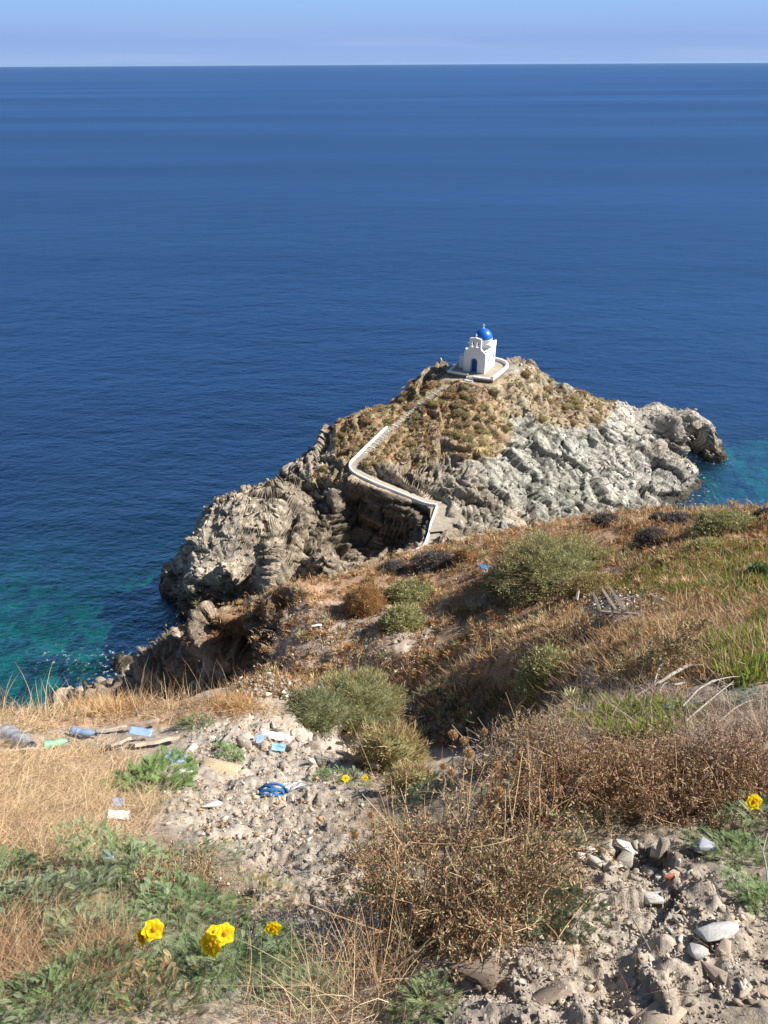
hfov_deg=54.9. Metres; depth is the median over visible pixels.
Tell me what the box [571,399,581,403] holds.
cushion shrub
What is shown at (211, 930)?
yellow flower
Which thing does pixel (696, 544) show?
cushion shrub
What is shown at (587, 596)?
dry tufts
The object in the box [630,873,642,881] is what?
stone
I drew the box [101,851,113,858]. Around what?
plastic sheet
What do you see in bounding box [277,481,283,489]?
boulder
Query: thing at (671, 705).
leafy plant
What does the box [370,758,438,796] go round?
cushion shrub
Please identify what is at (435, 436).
headland scrub
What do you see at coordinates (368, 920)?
stone
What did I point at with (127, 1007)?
green blades
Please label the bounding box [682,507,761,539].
cushion shrub
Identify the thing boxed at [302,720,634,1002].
dry bush
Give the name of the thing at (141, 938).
yellow flower
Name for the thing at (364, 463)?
cushion shrub
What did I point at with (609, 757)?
dry bush
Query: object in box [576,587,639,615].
timber frame
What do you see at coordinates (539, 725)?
bare twigs
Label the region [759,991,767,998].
stone
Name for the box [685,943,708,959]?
stone
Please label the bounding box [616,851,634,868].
stone
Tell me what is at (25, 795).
dry straw grass
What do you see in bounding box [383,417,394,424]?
cushion shrub
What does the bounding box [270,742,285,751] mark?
plastic sheet
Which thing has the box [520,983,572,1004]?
stone
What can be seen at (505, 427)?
cushion shrub
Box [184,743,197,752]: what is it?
stone
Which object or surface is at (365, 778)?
yellow flower
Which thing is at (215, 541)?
boulder
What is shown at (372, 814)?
dried thistle
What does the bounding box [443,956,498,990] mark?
stone
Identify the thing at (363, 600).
cushion shrub
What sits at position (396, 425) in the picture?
path steps
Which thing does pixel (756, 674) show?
fleshy ground cover
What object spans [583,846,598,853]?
stone
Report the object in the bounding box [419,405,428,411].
cushion shrub
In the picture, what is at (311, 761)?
stone
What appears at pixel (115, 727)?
plank
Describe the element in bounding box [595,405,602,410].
cushion shrub
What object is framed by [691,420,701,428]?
boulder
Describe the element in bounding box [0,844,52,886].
leafy plant
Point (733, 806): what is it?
leafy plant
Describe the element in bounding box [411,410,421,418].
cushion shrub
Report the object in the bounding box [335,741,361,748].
stick
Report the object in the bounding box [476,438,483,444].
cushion shrub
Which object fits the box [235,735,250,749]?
stone
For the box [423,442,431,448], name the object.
cushion shrub
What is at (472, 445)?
cushion shrub
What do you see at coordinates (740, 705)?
dead branch
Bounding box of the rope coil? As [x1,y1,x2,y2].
[254,782,288,797]
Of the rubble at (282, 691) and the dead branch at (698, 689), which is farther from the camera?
the rubble at (282, 691)
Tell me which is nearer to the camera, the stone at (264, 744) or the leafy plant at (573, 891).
the leafy plant at (573, 891)
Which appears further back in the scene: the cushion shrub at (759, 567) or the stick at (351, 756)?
the cushion shrub at (759, 567)
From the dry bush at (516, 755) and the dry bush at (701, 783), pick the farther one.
the dry bush at (516, 755)
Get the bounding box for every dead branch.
[632,917,650,950]
[636,660,703,696]
[658,679,704,697]
[674,676,741,716]
[686,682,732,720]
[719,698,767,722]
[751,829,767,903]
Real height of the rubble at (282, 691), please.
30.371 m
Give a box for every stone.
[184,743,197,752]
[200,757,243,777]
[200,800,221,807]
[207,736,215,740]
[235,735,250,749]
[239,732,253,740]
[261,740,268,749]
[269,726,283,731]
[277,760,291,768]
[285,743,295,751]
[300,786,309,791]
[303,741,321,749]
[308,758,315,765]
[308,763,317,770]
[311,902,345,920]
[312,734,320,747]
[314,755,328,767]
[350,898,391,923]
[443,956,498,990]
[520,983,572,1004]
[570,923,576,933]
[576,852,585,859]
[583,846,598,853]
[586,853,601,868]
[599,839,620,856]
[600,853,610,862]
[602,861,616,872]
[606,866,614,870]
[613,838,639,854]
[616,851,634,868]
[618,866,628,870]
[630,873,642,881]
[631,840,639,850]
[631,861,641,869]
[631,1000,686,1023]
[632,868,640,874]
[642,865,658,874]
[644,891,663,903]
[647,871,654,876]
[650,841,656,847]
[650,848,661,861]
[655,873,663,880]
[656,837,669,859]
[663,926,673,932]
[668,869,679,876]
[672,916,678,921]
[674,858,680,866]
[674,866,687,874]
[678,935,682,942]
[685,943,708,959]
[689,837,716,853]
[693,921,738,941]
[715,938,730,957]
[738,981,750,990]
[738,987,749,998]
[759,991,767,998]
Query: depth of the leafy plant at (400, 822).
3.69 m
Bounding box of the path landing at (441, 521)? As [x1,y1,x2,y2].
[429,504,466,531]
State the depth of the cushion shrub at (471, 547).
25.84 m
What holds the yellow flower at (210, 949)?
on the hillside
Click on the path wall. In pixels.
(363, 449)
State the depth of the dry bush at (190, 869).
2.86 m
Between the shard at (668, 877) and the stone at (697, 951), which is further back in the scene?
the shard at (668, 877)
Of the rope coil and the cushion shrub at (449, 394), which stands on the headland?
the cushion shrub at (449, 394)
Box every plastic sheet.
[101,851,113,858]
[106,809,129,819]
[112,797,123,806]
[128,726,153,736]
[165,747,187,762]
[255,734,263,742]
[260,729,289,741]
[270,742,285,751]
[282,778,304,790]
[479,564,489,568]
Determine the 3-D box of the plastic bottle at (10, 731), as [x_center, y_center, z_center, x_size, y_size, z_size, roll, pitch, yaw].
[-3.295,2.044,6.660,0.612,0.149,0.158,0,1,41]
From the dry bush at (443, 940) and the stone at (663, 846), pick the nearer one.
the dry bush at (443, 940)
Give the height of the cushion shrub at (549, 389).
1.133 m
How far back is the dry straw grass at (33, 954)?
2.21 m
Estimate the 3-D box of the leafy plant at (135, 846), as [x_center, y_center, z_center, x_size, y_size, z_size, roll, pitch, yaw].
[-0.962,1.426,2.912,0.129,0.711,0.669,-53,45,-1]
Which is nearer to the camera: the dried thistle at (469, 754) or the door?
the dried thistle at (469, 754)
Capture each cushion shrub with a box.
[282,680,364,738]
[306,663,413,736]
[319,464,329,471]
[337,455,349,463]
[338,578,388,618]
[341,709,434,774]
[360,460,368,467]
[361,416,372,424]
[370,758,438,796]
[376,601,430,634]
[377,557,407,573]
[381,573,435,604]
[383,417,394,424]
[391,433,399,437]
[399,391,409,396]
[406,403,416,407]
[406,547,454,573]
[408,439,418,445]
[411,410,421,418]
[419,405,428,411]
[421,415,431,422]
[423,398,438,405]
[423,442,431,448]
[426,380,437,388]
[438,399,447,404]
[444,392,454,397]
[447,387,457,392]
[449,430,463,437]
[451,399,462,407]
[452,408,463,413]
[452,545,477,553]
[452,546,475,565]
[453,408,464,415]
[458,452,467,458]
[460,394,475,401]
[460,412,470,417]
[461,392,469,397]
[462,419,471,425]
[462,436,471,441]
[467,442,478,447]
[475,423,483,427]
[476,428,484,432]
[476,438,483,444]
[476,525,620,611]
[478,568,511,601]
[488,415,496,419]
[500,424,511,431]
[506,639,580,708]
[521,370,532,375]
[539,415,549,420]
[546,385,553,391]
[551,569,628,604]
[563,402,572,408]
[569,394,579,399]
[569,419,577,424]
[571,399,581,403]
[573,404,582,408]
[587,416,598,421]
[587,510,619,528]
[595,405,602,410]
[630,524,670,549]
[646,511,664,522]
[659,510,694,525]
[681,536,734,551]
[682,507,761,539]
[743,561,767,576]
[751,505,767,520]
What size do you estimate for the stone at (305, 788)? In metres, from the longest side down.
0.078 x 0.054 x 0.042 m
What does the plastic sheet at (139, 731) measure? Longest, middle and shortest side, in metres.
0.225 x 0.088 x 0.013 m
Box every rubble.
[144,698,365,850]
[222,561,671,702]
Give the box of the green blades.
[0,777,595,1023]
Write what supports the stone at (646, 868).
on the hillside
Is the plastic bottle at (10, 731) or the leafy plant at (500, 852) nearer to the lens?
the leafy plant at (500, 852)
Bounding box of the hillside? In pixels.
[0,507,767,1023]
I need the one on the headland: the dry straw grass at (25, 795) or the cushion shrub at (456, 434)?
the cushion shrub at (456, 434)
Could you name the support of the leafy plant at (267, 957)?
on the hillside
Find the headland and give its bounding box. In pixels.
[110,356,727,671]
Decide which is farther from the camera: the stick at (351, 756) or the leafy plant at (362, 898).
the stick at (351, 756)
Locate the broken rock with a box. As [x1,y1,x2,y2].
[116,356,721,664]
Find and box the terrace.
[447,357,508,382]
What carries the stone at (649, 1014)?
on the hillside
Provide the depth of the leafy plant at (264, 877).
2.78 m
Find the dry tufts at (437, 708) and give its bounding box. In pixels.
[380,677,598,748]
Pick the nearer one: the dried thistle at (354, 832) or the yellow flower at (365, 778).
the dried thistle at (354, 832)
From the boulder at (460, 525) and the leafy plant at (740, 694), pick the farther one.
the boulder at (460, 525)
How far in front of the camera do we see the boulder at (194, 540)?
114.98 m
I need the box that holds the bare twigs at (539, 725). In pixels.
[516,703,572,754]
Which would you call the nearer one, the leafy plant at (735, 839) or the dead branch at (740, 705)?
the leafy plant at (735, 839)
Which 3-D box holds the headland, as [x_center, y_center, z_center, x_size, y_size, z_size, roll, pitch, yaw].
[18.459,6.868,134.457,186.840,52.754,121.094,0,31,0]
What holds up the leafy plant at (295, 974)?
on the hillside
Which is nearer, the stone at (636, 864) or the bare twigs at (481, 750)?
the stone at (636, 864)
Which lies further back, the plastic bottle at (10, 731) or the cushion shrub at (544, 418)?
the cushion shrub at (544, 418)
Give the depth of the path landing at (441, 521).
115.40 m
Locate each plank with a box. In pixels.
[95,725,126,730]
[105,737,131,747]
[127,719,158,726]
[129,736,178,746]
[220,725,237,744]
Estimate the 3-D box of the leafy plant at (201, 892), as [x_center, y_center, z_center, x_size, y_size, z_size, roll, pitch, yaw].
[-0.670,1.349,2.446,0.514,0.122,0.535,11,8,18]
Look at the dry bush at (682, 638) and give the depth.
7.55 m
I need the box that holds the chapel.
[459,324,496,373]
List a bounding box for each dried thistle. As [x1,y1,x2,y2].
[350,829,363,863]
[368,811,377,856]
[436,762,450,846]
[446,767,456,850]
[448,729,458,826]
[458,736,467,826]
[459,747,474,837]
[478,728,488,807]
[489,761,501,830]
[492,787,503,849]
[507,758,522,812]
[535,788,544,822]
[553,771,561,796]
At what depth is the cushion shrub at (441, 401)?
132.82 m
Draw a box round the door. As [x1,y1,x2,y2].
[471,359,476,371]
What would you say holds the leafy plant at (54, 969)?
on the hillside
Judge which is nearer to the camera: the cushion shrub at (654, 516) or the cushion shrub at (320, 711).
the cushion shrub at (320, 711)
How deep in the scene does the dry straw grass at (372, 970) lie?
1.95 m
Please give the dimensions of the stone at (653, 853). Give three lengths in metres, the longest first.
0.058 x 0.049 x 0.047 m
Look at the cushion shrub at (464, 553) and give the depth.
24.62 m
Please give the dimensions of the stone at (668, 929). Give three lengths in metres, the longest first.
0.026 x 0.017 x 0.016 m
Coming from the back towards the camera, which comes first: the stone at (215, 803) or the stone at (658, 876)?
the stone at (215, 803)
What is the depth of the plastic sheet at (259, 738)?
6.84 m
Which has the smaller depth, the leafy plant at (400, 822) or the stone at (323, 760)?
the leafy plant at (400, 822)
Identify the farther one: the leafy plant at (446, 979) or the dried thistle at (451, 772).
the dried thistle at (451, 772)
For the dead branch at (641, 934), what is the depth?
2.11 m
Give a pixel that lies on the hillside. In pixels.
(232, 649)
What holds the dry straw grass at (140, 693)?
on the hillside
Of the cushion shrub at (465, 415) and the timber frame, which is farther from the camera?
the cushion shrub at (465, 415)
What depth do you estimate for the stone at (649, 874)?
2.57 m
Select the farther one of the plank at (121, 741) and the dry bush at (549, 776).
the plank at (121, 741)
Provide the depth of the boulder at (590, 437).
139.47 m
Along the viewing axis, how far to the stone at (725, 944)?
1.96 m
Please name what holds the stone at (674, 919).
on the hillside
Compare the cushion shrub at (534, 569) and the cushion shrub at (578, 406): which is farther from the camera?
the cushion shrub at (578, 406)
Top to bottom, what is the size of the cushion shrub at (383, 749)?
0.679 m
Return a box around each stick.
[0,747,46,750]
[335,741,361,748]
[335,749,379,768]
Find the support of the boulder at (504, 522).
on the headland
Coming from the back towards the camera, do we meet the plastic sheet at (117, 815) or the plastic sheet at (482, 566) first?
the plastic sheet at (482, 566)
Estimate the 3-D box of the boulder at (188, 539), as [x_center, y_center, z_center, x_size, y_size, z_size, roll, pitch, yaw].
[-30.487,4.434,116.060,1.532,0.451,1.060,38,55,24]
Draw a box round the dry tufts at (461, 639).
[155,501,767,706]
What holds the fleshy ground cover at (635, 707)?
on the hillside
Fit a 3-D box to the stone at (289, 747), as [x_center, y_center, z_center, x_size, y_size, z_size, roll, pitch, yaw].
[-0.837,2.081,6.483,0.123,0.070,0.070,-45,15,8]
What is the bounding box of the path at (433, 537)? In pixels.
[351,385,445,552]
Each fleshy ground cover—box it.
[514,688,705,744]
[608,535,767,607]
[695,606,767,689]
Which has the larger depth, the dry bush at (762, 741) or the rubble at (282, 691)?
the rubble at (282, 691)
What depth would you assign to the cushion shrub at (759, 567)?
13.99 m
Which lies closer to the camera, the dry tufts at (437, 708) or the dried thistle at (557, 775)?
the dried thistle at (557, 775)
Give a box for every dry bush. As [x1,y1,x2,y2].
[132,829,231,904]
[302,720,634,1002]
[335,761,460,867]
[346,863,535,1004]
[446,700,663,837]
[454,694,611,781]
[495,703,595,745]
[540,721,696,786]
[550,713,767,840]
[575,608,718,697]
[671,696,767,795]
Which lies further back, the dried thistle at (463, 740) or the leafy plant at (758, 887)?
the dried thistle at (463, 740)
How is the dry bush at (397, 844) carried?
on the hillside
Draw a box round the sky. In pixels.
[0,0,767,66]
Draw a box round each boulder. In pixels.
[171,560,178,575]
[185,536,190,543]
[191,536,197,545]
[211,537,220,544]
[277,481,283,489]
[281,462,292,474]
[373,540,384,544]
[456,519,463,529]
[464,467,477,478]
[466,504,472,515]
[501,519,508,529]
[563,439,571,452]
[582,484,588,490]
[588,435,600,442]
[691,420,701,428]
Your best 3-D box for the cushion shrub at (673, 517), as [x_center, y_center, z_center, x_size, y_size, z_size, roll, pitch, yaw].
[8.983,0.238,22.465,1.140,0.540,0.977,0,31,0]
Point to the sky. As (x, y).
(33, 33)
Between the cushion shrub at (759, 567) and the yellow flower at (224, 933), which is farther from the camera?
the cushion shrub at (759, 567)
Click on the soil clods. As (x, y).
(612, 942)
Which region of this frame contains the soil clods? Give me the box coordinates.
[218,833,767,1023]
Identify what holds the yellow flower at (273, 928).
on the hillside
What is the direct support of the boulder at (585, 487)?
on the headland
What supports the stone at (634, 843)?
on the stone at (620, 842)
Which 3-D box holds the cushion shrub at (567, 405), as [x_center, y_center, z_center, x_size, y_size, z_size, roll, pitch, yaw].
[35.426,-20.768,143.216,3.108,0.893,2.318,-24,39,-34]
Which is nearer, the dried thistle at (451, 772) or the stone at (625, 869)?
the stone at (625, 869)
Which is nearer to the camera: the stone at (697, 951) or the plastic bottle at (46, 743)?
the stone at (697, 951)
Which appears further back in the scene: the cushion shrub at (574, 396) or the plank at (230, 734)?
the cushion shrub at (574, 396)
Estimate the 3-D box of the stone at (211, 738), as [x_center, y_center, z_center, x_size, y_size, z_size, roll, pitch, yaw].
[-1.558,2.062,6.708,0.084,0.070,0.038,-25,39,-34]
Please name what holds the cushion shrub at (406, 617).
on the hillside
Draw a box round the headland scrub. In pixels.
[309,368,618,488]
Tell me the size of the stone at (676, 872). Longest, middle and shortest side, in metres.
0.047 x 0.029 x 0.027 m
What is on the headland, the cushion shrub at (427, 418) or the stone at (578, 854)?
the cushion shrub at (427, 418)
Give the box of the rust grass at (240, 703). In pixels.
[58,676,272,722]
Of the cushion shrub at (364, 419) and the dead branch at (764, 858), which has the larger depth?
the cushion shrub at (364, 419)
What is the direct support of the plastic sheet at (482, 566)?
on the hillside
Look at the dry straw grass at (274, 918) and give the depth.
2.94 m
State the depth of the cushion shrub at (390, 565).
25.71 m
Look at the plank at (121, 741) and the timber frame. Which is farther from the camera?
the timber frame
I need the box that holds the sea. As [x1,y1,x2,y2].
[0,63,767,711]
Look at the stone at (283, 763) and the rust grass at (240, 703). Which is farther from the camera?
the rust grass at (240, 703)
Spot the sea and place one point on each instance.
(216, 281)
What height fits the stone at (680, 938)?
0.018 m
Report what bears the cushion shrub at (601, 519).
on the hillside
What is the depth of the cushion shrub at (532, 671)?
11.98 m
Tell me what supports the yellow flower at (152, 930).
on the hillside
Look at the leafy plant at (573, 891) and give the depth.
2.15 m
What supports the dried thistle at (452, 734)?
on the hillside
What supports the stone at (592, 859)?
on the hillside
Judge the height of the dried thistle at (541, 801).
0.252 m
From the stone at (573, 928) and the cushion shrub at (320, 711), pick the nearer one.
the stone at (573, 928)
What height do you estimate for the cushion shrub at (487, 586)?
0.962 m
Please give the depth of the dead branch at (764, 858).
2.44 m
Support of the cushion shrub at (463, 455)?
on the headland
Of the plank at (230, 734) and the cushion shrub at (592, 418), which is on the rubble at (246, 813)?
the plank at (230, 734)
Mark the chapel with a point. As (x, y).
(477, 355)
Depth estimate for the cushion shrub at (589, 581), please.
18.32 m
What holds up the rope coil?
on the hillside
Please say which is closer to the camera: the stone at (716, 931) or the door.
the stone at (716, 931)
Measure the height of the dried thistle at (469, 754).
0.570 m
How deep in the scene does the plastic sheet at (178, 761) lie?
5.83 m
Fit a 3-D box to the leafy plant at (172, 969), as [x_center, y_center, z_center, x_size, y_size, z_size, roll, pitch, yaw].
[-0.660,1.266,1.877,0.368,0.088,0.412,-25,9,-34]
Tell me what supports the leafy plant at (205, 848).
on the hillside
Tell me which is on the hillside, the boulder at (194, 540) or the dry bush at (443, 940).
the dry bush at (443, 940)
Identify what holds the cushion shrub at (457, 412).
on the headland
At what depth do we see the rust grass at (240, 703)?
8.27 m
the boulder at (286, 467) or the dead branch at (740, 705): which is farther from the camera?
the boulder at (286, 467)
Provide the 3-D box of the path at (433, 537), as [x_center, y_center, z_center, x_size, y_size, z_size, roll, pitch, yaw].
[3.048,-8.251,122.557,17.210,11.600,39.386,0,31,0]
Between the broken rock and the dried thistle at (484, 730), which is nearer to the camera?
the dried thistle at (484, 730)
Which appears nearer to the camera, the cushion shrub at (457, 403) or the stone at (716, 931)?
the stone at (716, 931)
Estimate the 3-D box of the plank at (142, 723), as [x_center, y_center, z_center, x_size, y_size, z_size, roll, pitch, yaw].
[-2.508,2.196,7.700,0.316,0.028,0.064,-6,3,-13]
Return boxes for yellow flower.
[130,929,161,965]
[141,918,177,964]
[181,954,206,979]
[195,932,242,987]
[206,925,240,976]
[207,922,254,977]
[262,919,295,957]
[338,775,353,787]
[359,775,370,788]
[737,794,767,830]
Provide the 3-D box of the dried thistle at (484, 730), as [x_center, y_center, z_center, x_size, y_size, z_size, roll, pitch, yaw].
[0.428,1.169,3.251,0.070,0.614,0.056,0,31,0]
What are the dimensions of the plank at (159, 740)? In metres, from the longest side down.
0.590 x 0.109 x 0.038 m
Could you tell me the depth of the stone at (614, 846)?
2.74 m
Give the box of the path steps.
[362,388,442,454]
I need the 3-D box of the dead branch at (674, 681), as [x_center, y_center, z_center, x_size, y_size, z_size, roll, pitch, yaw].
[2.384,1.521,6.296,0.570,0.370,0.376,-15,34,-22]
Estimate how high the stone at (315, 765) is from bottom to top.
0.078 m
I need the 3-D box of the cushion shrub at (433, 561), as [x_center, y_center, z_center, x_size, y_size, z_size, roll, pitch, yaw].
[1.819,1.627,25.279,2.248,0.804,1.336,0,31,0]
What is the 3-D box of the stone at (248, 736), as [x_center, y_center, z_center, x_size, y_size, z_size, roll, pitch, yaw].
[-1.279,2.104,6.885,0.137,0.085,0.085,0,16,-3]
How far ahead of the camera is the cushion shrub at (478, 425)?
129.27 m
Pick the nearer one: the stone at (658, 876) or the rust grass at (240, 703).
the stone at (658, 876)
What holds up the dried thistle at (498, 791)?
on the hillside
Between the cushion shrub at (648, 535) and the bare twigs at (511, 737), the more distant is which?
the cushion shrub at (648, 535)
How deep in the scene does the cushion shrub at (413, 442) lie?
126.21 m
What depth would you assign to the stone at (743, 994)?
1.81 m
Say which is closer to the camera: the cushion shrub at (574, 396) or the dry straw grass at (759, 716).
the dry straw grass at (759, 716)
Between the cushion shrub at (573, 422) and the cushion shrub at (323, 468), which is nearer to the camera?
the cushion shrub at (323, 468)
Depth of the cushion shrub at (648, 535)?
20.89 m
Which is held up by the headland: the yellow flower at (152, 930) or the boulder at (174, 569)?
the boulder at (174, 569)
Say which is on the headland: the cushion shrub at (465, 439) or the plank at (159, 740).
the cushion shrub at (465, 439)
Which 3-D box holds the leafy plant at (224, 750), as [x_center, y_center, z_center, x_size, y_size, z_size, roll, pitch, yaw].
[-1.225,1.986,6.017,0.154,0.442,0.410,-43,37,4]
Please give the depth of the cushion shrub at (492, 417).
131.27 m
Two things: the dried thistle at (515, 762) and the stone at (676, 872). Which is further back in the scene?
the dried thistle at (515, 762)
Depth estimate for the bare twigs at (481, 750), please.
4.20 m
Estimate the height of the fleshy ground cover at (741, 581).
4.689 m
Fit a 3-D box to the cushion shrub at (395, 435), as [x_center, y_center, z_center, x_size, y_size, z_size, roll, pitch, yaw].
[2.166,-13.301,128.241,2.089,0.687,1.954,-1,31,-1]
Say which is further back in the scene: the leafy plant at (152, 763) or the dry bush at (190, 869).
the leafy plant at (152, 763)
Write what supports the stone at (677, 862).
on the hillside
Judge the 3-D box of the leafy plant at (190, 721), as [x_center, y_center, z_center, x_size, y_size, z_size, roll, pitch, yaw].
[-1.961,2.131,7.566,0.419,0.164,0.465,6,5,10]
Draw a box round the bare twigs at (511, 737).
[490,696,551,769]
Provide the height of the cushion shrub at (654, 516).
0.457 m
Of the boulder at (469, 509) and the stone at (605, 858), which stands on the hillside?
the stone at (605, 858)
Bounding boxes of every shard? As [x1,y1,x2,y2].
[664,873,674,880]
[701,961,727,986]
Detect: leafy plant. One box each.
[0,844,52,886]
[0,860,123,948]
[0,936,139,1023]
[30,896,179,992]
[50,811,182,899]
[92,949,209,1023]
[98,745,200,795]
[107,863,255,942]
[122,916,308,1003]
[161,837,252,866]
[170,712,215,732]
[213,736,244,761]
[220,927,318,971]
[226,865,299,911]
[250,955,359,1022]
[308,764,376,786]
[344,885,409,927]
[374,813,429,839]
[384,967,466,1023]
[394,771,446,811]
[456,833,550,869]
[467,776,539,806]
[505,867,614,945]
[518,803,624,860]
[652,698,718,721]
[679,822,767,870]
[703,790,767,843]
[715,865,767,920]
[719,685,767,709]
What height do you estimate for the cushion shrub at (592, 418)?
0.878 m
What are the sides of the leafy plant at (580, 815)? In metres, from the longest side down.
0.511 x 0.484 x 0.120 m
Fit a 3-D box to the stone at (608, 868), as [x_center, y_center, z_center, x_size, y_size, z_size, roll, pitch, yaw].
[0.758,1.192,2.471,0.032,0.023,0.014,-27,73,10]
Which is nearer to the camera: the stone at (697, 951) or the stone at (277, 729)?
the stone at (697, 951)
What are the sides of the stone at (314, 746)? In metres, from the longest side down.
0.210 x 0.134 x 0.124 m
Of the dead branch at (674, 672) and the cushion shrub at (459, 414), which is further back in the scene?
the cushion shrub at (459, 414)
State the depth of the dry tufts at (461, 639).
20.06 m
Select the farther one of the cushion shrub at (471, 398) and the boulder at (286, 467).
the cushion shrub at (471, 398)
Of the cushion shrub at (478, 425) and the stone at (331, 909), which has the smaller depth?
the stone at (331, 909)
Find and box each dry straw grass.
[0,652,229,722]
[0,685,293,879]
[0,691,765,1012]
[0,852,177,1017]
[142,844,505,1023]
[510,610,767,757]
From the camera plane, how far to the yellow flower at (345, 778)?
4.90 m
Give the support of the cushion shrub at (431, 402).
on the headland
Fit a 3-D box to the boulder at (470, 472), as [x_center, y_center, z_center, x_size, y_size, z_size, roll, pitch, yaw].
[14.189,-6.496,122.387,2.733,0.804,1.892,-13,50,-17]
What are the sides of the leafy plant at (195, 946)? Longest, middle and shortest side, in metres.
0.555 x 0.553 x 0.096 m
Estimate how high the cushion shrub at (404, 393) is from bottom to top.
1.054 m
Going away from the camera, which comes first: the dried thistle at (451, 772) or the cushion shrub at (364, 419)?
the dried thistle at (451, 772)
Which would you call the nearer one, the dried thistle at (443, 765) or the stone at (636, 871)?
the stone at (636, 871)
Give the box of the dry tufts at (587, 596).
[162,499,767,748]
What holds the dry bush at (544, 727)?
on the hillside
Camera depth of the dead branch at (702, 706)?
5.21 m
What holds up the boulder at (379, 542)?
on the headland
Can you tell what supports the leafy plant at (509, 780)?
on the hillside
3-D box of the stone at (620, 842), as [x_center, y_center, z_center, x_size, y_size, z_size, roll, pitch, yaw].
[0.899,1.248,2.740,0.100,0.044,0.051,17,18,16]
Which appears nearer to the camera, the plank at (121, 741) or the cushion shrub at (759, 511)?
the plank at (121, 741)
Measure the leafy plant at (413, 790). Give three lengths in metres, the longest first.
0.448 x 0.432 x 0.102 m
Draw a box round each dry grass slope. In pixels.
[146,500,767,701]
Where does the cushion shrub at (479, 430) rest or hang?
on the headland
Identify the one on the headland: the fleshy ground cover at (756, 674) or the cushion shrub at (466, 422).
the cushion shrub at (466, 422)
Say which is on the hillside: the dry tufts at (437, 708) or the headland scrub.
the dry tufts at (437, 708)
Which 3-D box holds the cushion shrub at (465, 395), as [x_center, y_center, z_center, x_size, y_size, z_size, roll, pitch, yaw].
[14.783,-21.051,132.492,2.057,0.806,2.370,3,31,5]
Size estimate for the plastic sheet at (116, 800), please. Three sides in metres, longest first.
0.073 x 0.068 x 0.011 m
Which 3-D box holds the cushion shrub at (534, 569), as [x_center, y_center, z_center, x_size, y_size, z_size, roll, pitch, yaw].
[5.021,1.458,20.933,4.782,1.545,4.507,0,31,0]
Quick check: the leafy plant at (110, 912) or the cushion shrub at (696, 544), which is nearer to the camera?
the leafy plant at (110, 912)
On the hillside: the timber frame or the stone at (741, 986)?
the stone at (741, 986)
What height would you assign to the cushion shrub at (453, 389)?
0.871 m
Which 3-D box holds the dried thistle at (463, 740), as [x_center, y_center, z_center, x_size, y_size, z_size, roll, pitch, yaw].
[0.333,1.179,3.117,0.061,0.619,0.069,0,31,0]
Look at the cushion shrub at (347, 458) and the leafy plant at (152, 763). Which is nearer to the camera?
the leafy plant at (152, 763)
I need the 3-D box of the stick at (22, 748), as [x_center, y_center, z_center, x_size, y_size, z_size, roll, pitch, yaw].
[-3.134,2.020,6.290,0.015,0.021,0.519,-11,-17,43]
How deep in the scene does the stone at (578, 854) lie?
2.69 m
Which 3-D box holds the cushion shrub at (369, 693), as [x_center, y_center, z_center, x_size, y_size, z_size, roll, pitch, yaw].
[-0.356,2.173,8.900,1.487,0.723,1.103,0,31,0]
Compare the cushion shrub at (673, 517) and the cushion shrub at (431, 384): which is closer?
the cushion shrub at (673, 517)
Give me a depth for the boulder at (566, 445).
134.53 m
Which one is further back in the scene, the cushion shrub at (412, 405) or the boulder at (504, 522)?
the cushion shrub at (412, 405)
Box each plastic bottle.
[0,724,36,747]
[41,738,69,750]
[69,726,97,736]
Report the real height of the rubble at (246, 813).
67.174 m
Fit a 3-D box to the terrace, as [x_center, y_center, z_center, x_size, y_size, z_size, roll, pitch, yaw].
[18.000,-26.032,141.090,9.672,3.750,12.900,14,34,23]
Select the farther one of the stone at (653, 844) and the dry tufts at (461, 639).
the dry tufts at (461, 639)
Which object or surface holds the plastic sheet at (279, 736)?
on the hillside
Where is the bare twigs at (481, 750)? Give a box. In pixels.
[452,713,534,775]
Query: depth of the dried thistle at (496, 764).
2.91 m
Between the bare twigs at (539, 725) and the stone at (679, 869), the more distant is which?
the bare twigs at (539, 725)
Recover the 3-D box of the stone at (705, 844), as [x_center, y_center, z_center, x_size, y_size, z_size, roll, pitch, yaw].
[1.118,1.169,2.588,0.071,0.042,0.055,-1,19,-13]
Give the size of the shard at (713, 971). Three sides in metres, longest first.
0.072 x 0.041 x 0.030 m
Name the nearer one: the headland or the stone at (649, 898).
the stone at (649, 898)
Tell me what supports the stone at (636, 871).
on the stone
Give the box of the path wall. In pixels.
[349,426,437,551]
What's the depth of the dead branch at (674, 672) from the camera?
7.01 m
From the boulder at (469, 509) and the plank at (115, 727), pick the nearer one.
the plank at (115, 727)
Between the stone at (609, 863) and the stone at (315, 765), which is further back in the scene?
the stone at (315, 765)
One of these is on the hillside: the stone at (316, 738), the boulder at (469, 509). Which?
the stone at (316, 738)
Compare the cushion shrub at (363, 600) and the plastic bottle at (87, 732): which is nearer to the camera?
the plastic bottle at (87, 732)

